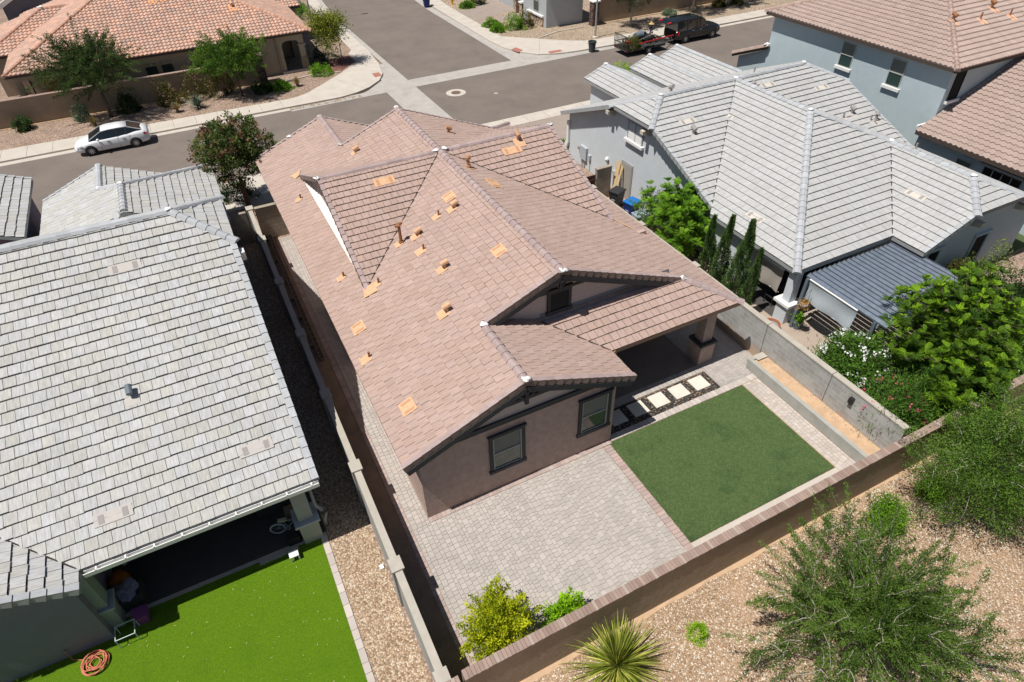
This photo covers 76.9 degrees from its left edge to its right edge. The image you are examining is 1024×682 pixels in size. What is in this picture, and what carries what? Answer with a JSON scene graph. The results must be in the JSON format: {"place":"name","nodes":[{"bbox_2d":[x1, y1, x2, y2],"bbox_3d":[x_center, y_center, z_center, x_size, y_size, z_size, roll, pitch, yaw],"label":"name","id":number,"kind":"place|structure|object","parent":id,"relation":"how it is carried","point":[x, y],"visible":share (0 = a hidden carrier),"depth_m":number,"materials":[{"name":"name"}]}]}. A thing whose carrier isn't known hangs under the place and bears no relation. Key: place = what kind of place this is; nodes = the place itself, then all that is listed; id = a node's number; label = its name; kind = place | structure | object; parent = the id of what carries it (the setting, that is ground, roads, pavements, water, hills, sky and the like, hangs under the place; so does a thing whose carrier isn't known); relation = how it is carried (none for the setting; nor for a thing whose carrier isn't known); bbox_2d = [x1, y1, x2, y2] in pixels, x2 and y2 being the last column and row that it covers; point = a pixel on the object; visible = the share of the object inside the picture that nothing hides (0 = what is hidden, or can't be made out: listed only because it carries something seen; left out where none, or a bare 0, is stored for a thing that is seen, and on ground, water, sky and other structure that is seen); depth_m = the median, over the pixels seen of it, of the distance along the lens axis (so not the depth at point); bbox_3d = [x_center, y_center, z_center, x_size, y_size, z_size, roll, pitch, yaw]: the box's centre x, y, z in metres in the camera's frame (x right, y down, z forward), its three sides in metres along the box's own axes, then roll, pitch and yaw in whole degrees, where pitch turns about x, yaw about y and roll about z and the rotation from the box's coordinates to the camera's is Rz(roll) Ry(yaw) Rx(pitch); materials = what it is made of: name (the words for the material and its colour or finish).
{"place":"outdoors","nodes":[
{"label":"outdoors","id":0,"kind":"place"},
{"bbox_2d":[0,0,52,20],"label":"house","id":1,"kind":"structure","parent":0,"point":[12,9],"depth_m":59.05,"materials":[{"name":"paint"}]},
{"bbox_2d":[0,0,311,96],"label":"house","id":2,"kind":"structure","parent":0,"point":[163,35],"depth_m":51.06,"materials":[{"name":"orange tile"}]},
{"bbox_2d":[0,0,355,149],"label":"garden gravel","id":3,"kind":"structure","parent":0,"point":[69,128],"depth_m":49.22,"materials":[{"name":"gravel"}]},
{"bbox_2d":[13,13,151,116],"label":"street tree","id":4,"kind":"object","parent":3,"relation":"on","point":[79,59],"visible":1,"depth_m":44.62,"materials":[{"name":"green plant"}]},
{"bbox_2d":[0,63,258,130],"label":"street wall","id":5,"kind":"structure","parent":3,"relation":"on","point":[39,108],"depth_m":48.32,"materials":[{"name":"brown paint"}]},
{"bbox_2d":[115,86,143,114],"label":"street shrub","id":6,"kind":"object","parent":3,"relation":"on","point":[130,102],"visible":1,"depth_m":48.26,"materials":[{"name":"green plant"}]},
{"bbox_2d":[151,76,182,107],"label":"street shrub","id":7,"kind":"object","parent":3,"relation":"on","point":[162,93],"visible":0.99,"depth_m":49.02,"materials":[{"name":"green plant"}]},
{"bbox_2d":[178,65,214,102],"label":"street shrub","id":8,"kind":"object","parent":3,"relation":"on","point":[194,89],"visible":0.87,"depth_m":49.89,"materials":[{"name":"green plant"}]},
{"bbox_2d":[203,71,234,97],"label":"street shrub","id":9,"kind":"object","parent":3,"relation":"on","point":[219,78],"visible":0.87,"depth_m":50.73,"materials":[{"name":"green plant"}]},
{"bbox_2d":[186,26,267,95],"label":"street tree","id":10,"kind":"object","parent":3,"relation":"on","point":[238,55],"visible":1,"depth_m":48.11,"materials":[{"name":"green plant"}]},
{"bbox_2d":[318,55,353,73],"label":"rock bed","id":11,"kind":"object","parent":3,"relation":"on","point":[338,64],"visible":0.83,"depth_m":56.17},
{"bbox_2d":[301,6,353,63],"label":"street tree","id":12,"kind":"object","parent":11,"relation":"on","point":[325,23],"visible":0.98,"depth_m":53.70,"materials":[{"name":"green plant"}]},
{"bbox_2d":[0,0,382,162],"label":"pavement","id":13,"kind":"structure","parent":0,"point":[359,74],"depth_m":49.59,"materials":[{"name":"concrete"}]},
{"bbox_2d":[224,182,273,211],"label":"path","id":14,"kind":"structure","parent":0,"point":[265,196],"depth_m":37.78,"materials":[{"name":"concrete"}]},
{"bbox_2d":[186,110,282,205],"bbox_3d":[-14.956,-9.973,35.465,5.280,5.533,4.611,-19,44,-19],"label":"tree","id":15,"kind":"object","parent":14,"relation":"on","point":[224,148],"visible":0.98,"depth_m":34.39,"materials":[{"name":"green plant"}]},
{"bbox_2d":[218,173,260,204],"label":"hedge bush","id":16,"kind":"object","parent":14,"relation":"on","point":[225,191],"visible":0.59,"depth_m":37.51,"materials":[{"name":"green plant"}]},
{"bbox_2d":[280,235,429,529],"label":"paving","id":17,"kind":"structure","parent":0,"point":[346,363],"depth_m":25.01,"materials":[{"name":"sand"}]},
{"bbox_2d":[0,17,774,214],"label":"road","id":18,"kind":"structure","parent":0,"point":[533,88],"depth_m":48.71,"materials":[{"name":"asphalt"}]},
{"bbox_2d":[74,120,149,155],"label":"parked car","id":19,"kind":"object","parent":18,"relation":"on","point":[106,136],"visible":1,"depth_m":43.22,"materials":[{"name":"white metal"}]},
{"bbox_2d":[0,108,289,165],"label":"gutter","id":20,"kind":"object","parent":18,"relation":"on","point":[73,150],"visible":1,"depth_m":45.36,"materials":[{"name":"concrete"}]},
{"bbox_2d":[290,63,407,110],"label":"gutter","id":21,"kind":"object","parent":18,"relation":"on","point":[393,79],"visible":1,"depth_m":51.92,"materials":[{"name":"concrete"}]},
{"bbox_2d":[387,87,452,118],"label":"gutter","id":22,"kind":"object","parent":18,"relation":"on","point":[415,99],"visible":0.6,"depth_m":49.23,"materials":[{"name":"concrete"}]},
{"bbox_2d":[614,32,670,53],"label":"utility trailer","id":23,"kind":"object","parent":18,"relation":"on","point":[648,48],"visible":0.59,"depth_m":56.19,"materials":[{"name":"metal"}]},
{"bbox_2d":[658,13,719,43],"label":"parked suv","id":24,"kind":"object","parent":18,"relation":"on","point":[684,28],"visible":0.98,"depth_m":58.19,"materials":[{"name":"black metal"}]},
{"bbox_2d":[322,0,510,79],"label":"side road","id":25,"kind":"structure","parent":0,"point":[410,39],"depth_m":61.73,"materials":[{"name":"asphalt"}]},
{"bbox_2d":[415,0,492,44],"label":"gutter","id":26,"kind":"object","parent":25,"relation":"on","point":[460,26],"visible":1,"depth_m":64.98,"materials":[{"name":"concrete"}]},
{"bbox_2d":[407,59,524,87],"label":"gutter","id":27,"kind":"object","parent":25,"relation":"on","point":[421,81],"visible":1,"depth_m":53.87,"materials":[{"name":"concrete"}]},
{"bbox_2d":[487,44,612,64],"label":"gutter","id":28,"kind":"object","parent":25,"relation":"on","point":[527,59],"visible":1,"depth_m":56.90,"materials":[{"name":"concrete"}]},
{"bbox_2d":[458,0,512,20],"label":"driveway","id":29,"kind":"structure","parent":0,"point":[489,8],"depth_m":68.33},
{"bbox_2d":[254,105,744,517],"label":"house","id":30,"kind":"structure","parent":0,"point":[496,298],"depth_m":23.45,"materials":[{"name":"brown tile"}]},
{"bbox_2d":[487,422,526,474],"bbox_3d":[-0.132,3.478,20.727,1.370,1.817,0.098,-19,44,-19],"label":"window","id":31,"kind":"structure","parent":30,"relation":"in","point":[507,448],"depth_m":20.73,"materials":[{"name":"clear glass"}]},
{"bbox_2d":[576,387,614,438],"bbox_3d":[2.805,2.446,21.822,1.370,1.817,0.098,-19,44,-19],"label":"window","id":32,"kind":"structure","parent":30,"relation":"in","point":[594,410],"depth_m":21.82,"materials":[{"name":"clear glass"}]},
{"bbox_2d":[227,114,833,681],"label":"lot","id":33,"kind":"structure","parent":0,"point":[353,480],"depth_m":22.09,"materials":[{"name":"concrete"}]},
{"bbox_2d":[0,163,327,681],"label":"house","id":34,"kind":"structure","parent":33,"relation":"on","point":[146,405],"depth_m":18.86,"materials":[{"name":"grey tile"}]},
{"bbox_2d":[12,538,366,681],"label":"turf","id":35,"kind":"structure","parent":33,"relation":"on","point":[219,621],"depth_m":18.18,"materials":[{"name":"plant"}]},
{"bbox_2d":[64,649,109,675],"bbox_3d":[-11.619,8.730,17.550,1.145,0.410,0.703,-7,41,-6],"label":"garden hose","id":36,"kind":"object","parent":35,"relation":"on","point":[92,656],"visible":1,"depth_m":17.64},
{"bbox_2d":[131,604,150,625],"bbox_3d":[-10.654,7.888,18.538,0.410,0.350,0.390,-19,44,-19],"label":"toy box","id":37,"kind":"object","parent":35,"relation":"on","point":[140,615],"visible":1,"depth_m":18.44,"materials":[{"name":"purple plastic"}]},
{"bbox_2d":[125,532,322,617],"bbox_3d":[-8.761,7.114,19.616,6.100,0.040,0.120,-19,44,-19],"label":"patio edge","id":38,"kind":"object","parent":35,"relation":"on","point":[198,585],"visible":0.64,"depth_m":19.52,"materials":[{"name":"concrete"}]},
{"bbox_2d":[112,491,324,613],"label":"patio slab","id":39,"kind":"structure","parent":33,"relation":"on","point":[166,571],"depth_m":20.14,"materials":[{"name":"concrete"}]},
{"bbox_2d":[113,577,146,610],"bbox_3d":[-11.187,7.431,18.757,0.787,0.702,0.812,-19,44,-19],"label":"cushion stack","id":40,"kind":"object","parent":39,"relation":"on","point":[129,592],"visible":0.95,"depth_m":18.72,"materials":[{"name":"fabric"}]},
{"bbox_2d":[254,202,288,237],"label":"block wall","id":41,"kind":"structure","parent":33,"relation":"on","point":[270,220],"depth_m":33.84,"materials":[{"name":"concrete"}]},
{"bbox_2d":[238,240,430,681],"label":"gravel side yard","id":42,"kind":"structure","parent":33,"relation":"on","point":[393,653],"depth_m":20.89,"materials":[{"name":"gravel"}]},
{"bbox_2d":[228,211,254,246],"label":"block wall","id":43,"kind":"structure","parent":42,"relation":"on","point":[240,228],"depth_m":33.36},
{"bbox_2d":[245,205,450,681],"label":"block wall","id":44,"kind":"structure","parent":33,"relation":"on","point":[439,671],"depth_m":20.20,"materials":[{"name":"concrete"}]},
{"bbox_2d":[321,532,374,681],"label":"paving border","id":45,"kind":"object","parent":33,"relation":"on","point":[351,618],"visible":0.98,"depth_m":18.65,"materials":[{"name":"concrete"}]},
{"bbox_2d":[267,236,465,681],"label":"soil","id":46,"kind":"structure","parent":33,"relation":"on","point":[445,646],"depth_m":21.23,"materials":[{"name":"soil"}]},
{"bbox_2d":[266,235,324,360],"bbox_3d":[-10.532,-2.350,30.522,0.510,0.180,11.000,-19,44,-19],"label":"block edging","id":47,"kind":"object","parent":46,"relation":"on","point":[303,316],"visible":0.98,"depth_m":29.87,"materials":[{"name":"concrete"}]},
{"bbox_2d":[276,238,472,666],"bbox_3d":[-6.809,1.658,25.871,0.211,0.004,24.868,-19,44,-19],"label":"paving border","id":48,"kind":"object","parent":46,"relation":"on","point":[451,626],"visible":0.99,"depth_m":22.05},
{"bbox_2d":[463,636,519,664],"bbox_3d":[-0.305,8.505,17.720,1.980,0.001,1.400,-19,44,-19],"label":"sand corner","id":49,"kind":"object","parent":33,"relation":"on","point":[481,654],"visible":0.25,"depth_m":17.64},
{"bbox_2d":[456,573,542,661],"bbox_3d":[-0.330,7.458,17.176,2.261,2.582,2.296,9,42,12],"label":"shrub","id":50,"kind":"object","parent":49,"relation":"on","point":[498,620],"visible":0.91,"depth_m":16.76,"materials":[{"name":"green plant"}]},
{"bbox_2d":[409,447,686,643],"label":"joint sand","id":51,"kind":"structure","parent":33,"relation":"on","point":[543,538],"depth_m":20.36,"materials":[{"name":"sand"}]},
{"bbox_2d":[429,440,610,521],"bbox_3d":[0.435,4.711,22.070,6.991,0.004,0.191,-19,44,-19],"label":"paving border","id":52,"kind":"object","parent":51,"relation":"on","point":[503,488],"visible":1,"depth_m":21.96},
{"bbox_2d":[414,449,685,662],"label":"paving","id":53,"kind":"structure","parent":51,"relation":"on","point":[463,578],"depth_m":20.24,"materials":[{"name":"stone"}]},
{"bbox_2d":[537,585,584,628],"bbox_3d":[1.439,7.499,18.075,1.412,1.137,1.186,3,41,6],"label":"shrub","id":54,"kind":"object","parent":33,"relation":"on","point":[559,609],"visible":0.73,"depth_m":17.94,"materials":[{"name":"green plant"}]},
{"bbox_2d":[604,445,693,550],"bbox_3d":[4.457,5.100,21.477,0.271,0.004,4.671,-19,44,-19],"label":"paving border","id":55,"kind":"object","parent":33,"relation":"on","point":[660,511],"visible":0.98,"depth_m":21.31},
{"bbox_2d":[615,335,695,397],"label":"patio slab","id":56,"kind":"structure","parent":33,"relation":"on","point":[656,359],"depth_m":26.38,"materials":[{"name":"concrete"}]},
{"bbox_2d":[614,366,701,407],"bbox_3d":[5.247,1.919,25.142,5.241,0.004,0.391,-19,44,-19],"label":"paving border","id":57,"kind":"object","parent":33,"relation":"on","point":[670,380],"visible":0.84,"depth_m":25.32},
{"bbox_2d":[611,372,719,433],"bbox_3d":[5.589,2.346,24.658,5.270,0.001,1.020,-19,44,-19],"label":"rock bed","id":58,"kind":"object","parent":33,"relation":"on","point":[651,407],"visible":0.6,"depth_m":24.67,"materials":[{"name":"gravel"}]},
{"bbox_2d":[610,374,756,440],"bbox_3d":[6.878,2.350,24.585,7.505,0.004,0.271,-19,44,-19],"label":"paving border","id":59,"kind":"object","parent":33,"relation":"on","point":[671,411],"visible":0.88,"depth_m":24.37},
{"bbox_2d":[664,322,753,390],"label":"paving","id":60,"kind":"structure","parent":33,"relation":"on","point":[724,350],"depth_m":26.52,"materials":[{"name":"sand"}]},
{"bbox_2d":[610,385,833,541],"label":"turf","id":61,"kind":"structure","parent":33,"relation":"on","point":[735,453],"depth_m":22.48,"materials":[{"name":"plant"}]},
{"bbox_2d":[461,374,1023,681],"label":"boundary wall","id":62,"kind":"structure","parent":33,"relation":"on","point":[527,656],"depth_m":18.17,"materials":[{"name":"brown paint"}]},
{"bbox_2d":[592,184,910,448],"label":"block wall","id":63,"kind":"structure","parent":33,"relation":"on","point":[750,329],"depth_m":24.02,"materials":[{"name":"concrete"}]},
{"bbox_2d":[685,460,854,550],"bbox_3d":[8.885,5.455,20.935,7.580,0.001,0.900,-19,44,-19],"label":"concrete strip","id":64,"kind":"object","parent":33,"relation":"on","point":[728,526],"visible":0.2,"depth_m":20.99,"materials":[{"name":"concrete"}]},
{"bbox_2d":[560,44,1023,323],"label":"house","id":65,"kind":"structure","parent":33,"relation":"on","point":[807,165],"depth_m":30.69,"materials":[{"name":"grey tile"}]},
{"bbox_2d":[619,159,633,198],"bbox_3d":[6.367,-9.022,36.249,0.125,2.080,1.050,-19,44,-19],"label":"side door","id":66,"kind":"structure","parent":65,"relation":"in","point":[627,173],"depth_m":36.07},
{"bbox_2d":[756,256,784,291],"bbox_3d":[11.153,-2.951,28.005,0.127,1.211,1.400,-19,44,-19],"label":"roller shade","id":67,"kind":"object","parent":65,"relation":"hanging from","point":[771,273],"visible":0.84,"depth_m":27.95,"materials":[{"name":"beige fabric"}]},
{"bbox_2d":[963,228,993,264],"bbox_3d":[21.354,-4.241,29.704,1.180,1.784,0.098,-19,44,-19],"label":"window","id":68,"kind":"structure","parent":65,"relation":"in","point":[980,239],"depth_m":29.57,"materials":[{"name":"glass"}]},
{"bbox_2d":[746,352,879,461],"bbox_3d":[11.115,2.481,23.924,0.795,0.515,6.050,-19,44,-19],"label":"planter","id":69,"kind":"object","parent":33,"relation":"on","point":[825,420],"visible":0.82,"depth_m":23.72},
{"bbox_2d":[731,0,1023,235],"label":"house","id":70,"kind":"structure","parent":33,"relation":"on","point":[943,78],"depth_m":36.27,"materials":[{"name":"brown tile"}]},
{"bbox_2d":[834,41,856,72],"bbox_3d":[20.364,-17.341,39.346,0.158,1.560,1.190,-19,44,-19],"label":"window","id":71,"kind":"structure","parent":70,"relation":"in","point":[848,50],"depth_m":39.38,"materials":[{"name":"white glass"}]},
{"bbox_2d":[880,57,907,92],"bbox_3d":[21.960,-15.276,37.014,0.158,1.660,1.190,-19,44,-19],"label":"window","id":72,"kind":"structure","parent":70,"relation":"in","point":[897,68],"depth_m":37.06,"materials":[{"name":"white glass"}]},
{"bbox_2d":[944,71,967,104],"bbox_3d":[24.201,-13.828,35.024,1.040,1.760,0.158,-19,44,-19],"label":"window","id":73,"kind":"structure","parent":70,"relation":"in","point":[952,97],"depth_m":35.15,"materials":[{"name":"glass"}]},
{"bbox_2d":[980,162,1023,188],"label":"window","id":74,"kind":"structure","parent":70,"relation":"in","point":[1008,178],"depth_m":32.89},
{"bbox_2d":[859,233,1023,435],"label":"turf","id":75,"kind":"structure","parent":33,"relation":"on","point":[1018,243],"depth_m":26.39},
{"bbox_2d":[732,291,930,359],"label":"patio slab","id":76,"kind":"structure","parent":75,"relation":"on","point":[819,323],"depth_m":27.73,"materials":[{"name":"concrete"}]},
{"bbox_2d":[738,247,764,304],"bbox_3d":[10.073,-2.422,27.298,0.732,3.589,0.717,-19,44,-19],"label":"cypress tree","id":77,"kind":"object","parent":76,"relation":"on","point":[751,287],"visible":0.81,"depth_m":27.14,"materials":[{"name":"green plant"}]},
{"bbox_2d":[737,262,836,315],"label":"patio slab","id":78,"kind":"structure","parent":76,"relation":"on","point":[758,297],"depth_m":29.75,"materials":[{"name":"concrete"}]},
{"bbox_2d":[789,242,964,368],"bbox_3d":[15.232,-1.468,26.769,5.610,2.612,3.840,-19,44,-19],"label":"pergola","id":79,"kind":"object","parent":76,"relation":"on","point":[863,283],"visible":0.68,"depth_m":26.21,"materials":[{"name":"metal"}]},
{"bbox_2d":[805,279,857,330],"bbox_3d":[12.671,-1.457,25.764,0.127,1.041,2.351,-19,44,-19],"label":"roller shade","id":80,"kind":"object","parent":79,"relation":"hanging from","point":[841,312],"visible":0.94,"depth_m":25.71,"materials":[{"name":"grey fabric"}]},
{"bbox_2d":[807,325,897,395],"bbox_3d":[12.826,0.638,24.479,3.496,2.795,3.455,-19,44,-19],"label":"oleander","id":81,"kind":"object","parent":75,"relation":"on","point":[844,354],"visible":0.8,"depth_m":23.91,"materials":[{"name":"green plant"}]},
{"bbox_2d":[852,364,950,439],"bbox_3d":[13.395,2.185,22.456,3.292,2.827,3.209,-19,44,-19],"label":"oleander","id":82,"kind":"object","parent":75,"relation":"on","point":[901,390],"visible":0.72,"depth_m":21.99,"materials":[{"name":"green plant"}]},
{"bbox_2d":[867,261,1023,393],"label":"jacaranda tree","id":83,"kind":"object","parent":75,"relation":"on","point":[975,313],"visible":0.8,"depth_m":22.70,"materials":[{"name":"green plant"}]},
{"bbox_2d":[905,338,1023,444],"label":"jacaranda tree","id":84,"kind":"object","parent":75,"relation":"on","point":[948,393],"visible":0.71,"depth_m":21.75,"materials":[{"name":"green plant"}]},
{"bbox_2d":[938,247,1023,324],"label":"rock bed","id":85,"kind":"object","parent":75,"relation":"on","point":[1018,262],"depth_m":31.08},
{"bbox_2d":[960,238,1015,293],"bbox_3d":[20.699,-3.227,28.569,2.748,2.899,2.232,-19,44,-19],"label":"hedge bush","id":86,"kind":"object","parent":85,"relation":"on","point":[981,262],"visible":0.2,"depth_m":28.06,"materials":[{"name":"green plant"}]},
{"bbox_2d":[988,266,1023,322],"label":"hedge bush","id":87,"kind":"object","parent":75,"relation":"on","point":[1018,284],"visible":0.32,"depth_m":27.72,"materials":[{"name":"green plant"}]},
{"bbox_2d":[483,101,589,126],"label":"pavement","id":88,"kind":"structure","parent":0,"point":[532,117],"depth_m":46.21,"materials":[{"name":"concrete"}]},
{"bbox_2d":[498,0,582,27],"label":"house","id":89,"kind":"structure","parent":0,"point":[550,13],"depth_m":62.91,"materials":[{"name":"grey paint"}]},
{"bbox_2d":[513,114,569,139],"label":"driveway","id":90,"kind":"structure","parent":0,"point":[560,125],"depth_m":45.16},
{"bbox_2d":[430,0,769,54],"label":"pavement","id":91,"kind":"structure","parent":0,"point":[528,46],"depth_m":60.21,"materials":[{"name":"concrete"}]},
{"bbox_2d":[441,0,799,40],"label":"garden gravel","id":92,"kind":"structure","parent":0,"point":[622,27],"depth_m":63.65,"materials":[{"name":"gravel"}]},
{"bbox_2d":[599,0,731,23],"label":"street wall","id":93,"kind":"structure","parent":92,"relation":"on","point":[611,10],"depth_m":64.96,"materials":[{"name":"brown paint"}]},
{"bbox_2d":[577,162,734,284],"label":"side yard","id":94,"kind":"structure","parent":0,"point":[587,173],"depth_m":32.88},
{"bbox_2d":[595,164,611,196],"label":"block wall","id":95,"kind":"structure","parent":94,"relation":"on","point":[603,179],"depth_m":36.01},
{"bbox_2d":[640,177,713,256],"bbox_3d":[8.364,-6.176,31.553,3.564,3.863,4.914,-9,41,-8],"label":"bush","id":96,"kind":"object","parent":94,"relation":"on","point":[672,206],"visible":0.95,"depth_m":30.75,"materials":[{"name":"green plant"}]},
{"bbox_2d":[698,213,717,275],"bbox_3d":[8.974,-4.106,29.144,0.907,3.781,0.873,-27,47,-26],"label":"cypress tree","id":97,"kind":"object","parent":94,"relation":"on","point":[711,241],"visible":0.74,"depth_m":28.90,"materials":[{"name":"green plant"}]},
{"bbox_2d":[709,214,735,286],"bbox_3d":[9.291,-3.710,28.368,1.072,4.180,0.984,-19,44,-19],"label":"cypress tree","id":98,"kind":"object","parent":94,"relation":"on","point":[724,243],"visible":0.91,"depth_m":28.13,"materials":[{"name":"green plant"}]},
{"bbox_2d":[721,217,756,297],"bbox_3d":[9.741,-3.238,27.565,1.161,4.493,1.227,-19,44,-19],"label":"cypress tree","id":99,"kind":"object","parent":94,"relation":"on","point":[745,246],"visible":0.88,"depth_m":27.34,"materials":[{"name":"green plant"}]},
{"bbox_2d":[533,414,1023,681],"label":"gravel common","id":100,"kind":"object","parent":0,"point":[716,605],"depth_m":18.42,"materials":[{"name":"gravel"}]},
{"bbox_2d":[557,608,670,681],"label":"desert spoon","id":101,"kind":"object","parent":100,"relation":"on","point":[616,658],"visible":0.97,"depth_m":16.93,"materials":[{"name":"green plant"}]},
{"bbox_2d":[520,406,1019,681],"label":"sand edge","id":102,"kind":"object","parent":100,"relation":"on","point":[569,657],"visible":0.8,"depth_m":18.98,"materials":[{"name":"sand"}]},
{"bbox_2d":[717,480,1023,681],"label":"mesquite tree","id":103,"kind":"object","parent":100,"relation":"on","point":[886,603],"visible":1,"depth_m":16.06,"materials":[{"name":"green plant"}]},
{"bbox_2d":[865,489,921,540],"bbox_3d":[11.718,5.379,20.010,1.679,1.244,1.760,-19,44,-19],"label":"shrub","id":104,"kind":"object","parent":100,"relation":"on","point":[886,503],"visible":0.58,"depth_m":19.91,"materials":[{"name":"green plant"}]},
{"bbox_2d":[909,473,952,504],"bbox_3d":[13.658,4.729,20.781,1.287,1.137,1.206,-7,41,-6],"label":"shrub","id":105,"kind":"object","parent":100,"relation":"on","point":[937,495],"visible":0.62,"depth_m":20.72,"materials":[{"name":"green plant"}]},
{"bbox_2d":[888,369,1023,545],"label":"mesquite tree","id":106,"kind":"object","parent":100,"relation":"on","point":[989,445],"visible":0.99,"depth_m":19.19,"materials":[{"name":"green plant"}]},
{"bbox_2d":[742,378,855,469],"bbox_3d":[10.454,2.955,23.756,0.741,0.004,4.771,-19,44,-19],"label":"paving","id":107,"kind":"structure","parent":0,"point":[807,433],"depth_m":23.60,"materials":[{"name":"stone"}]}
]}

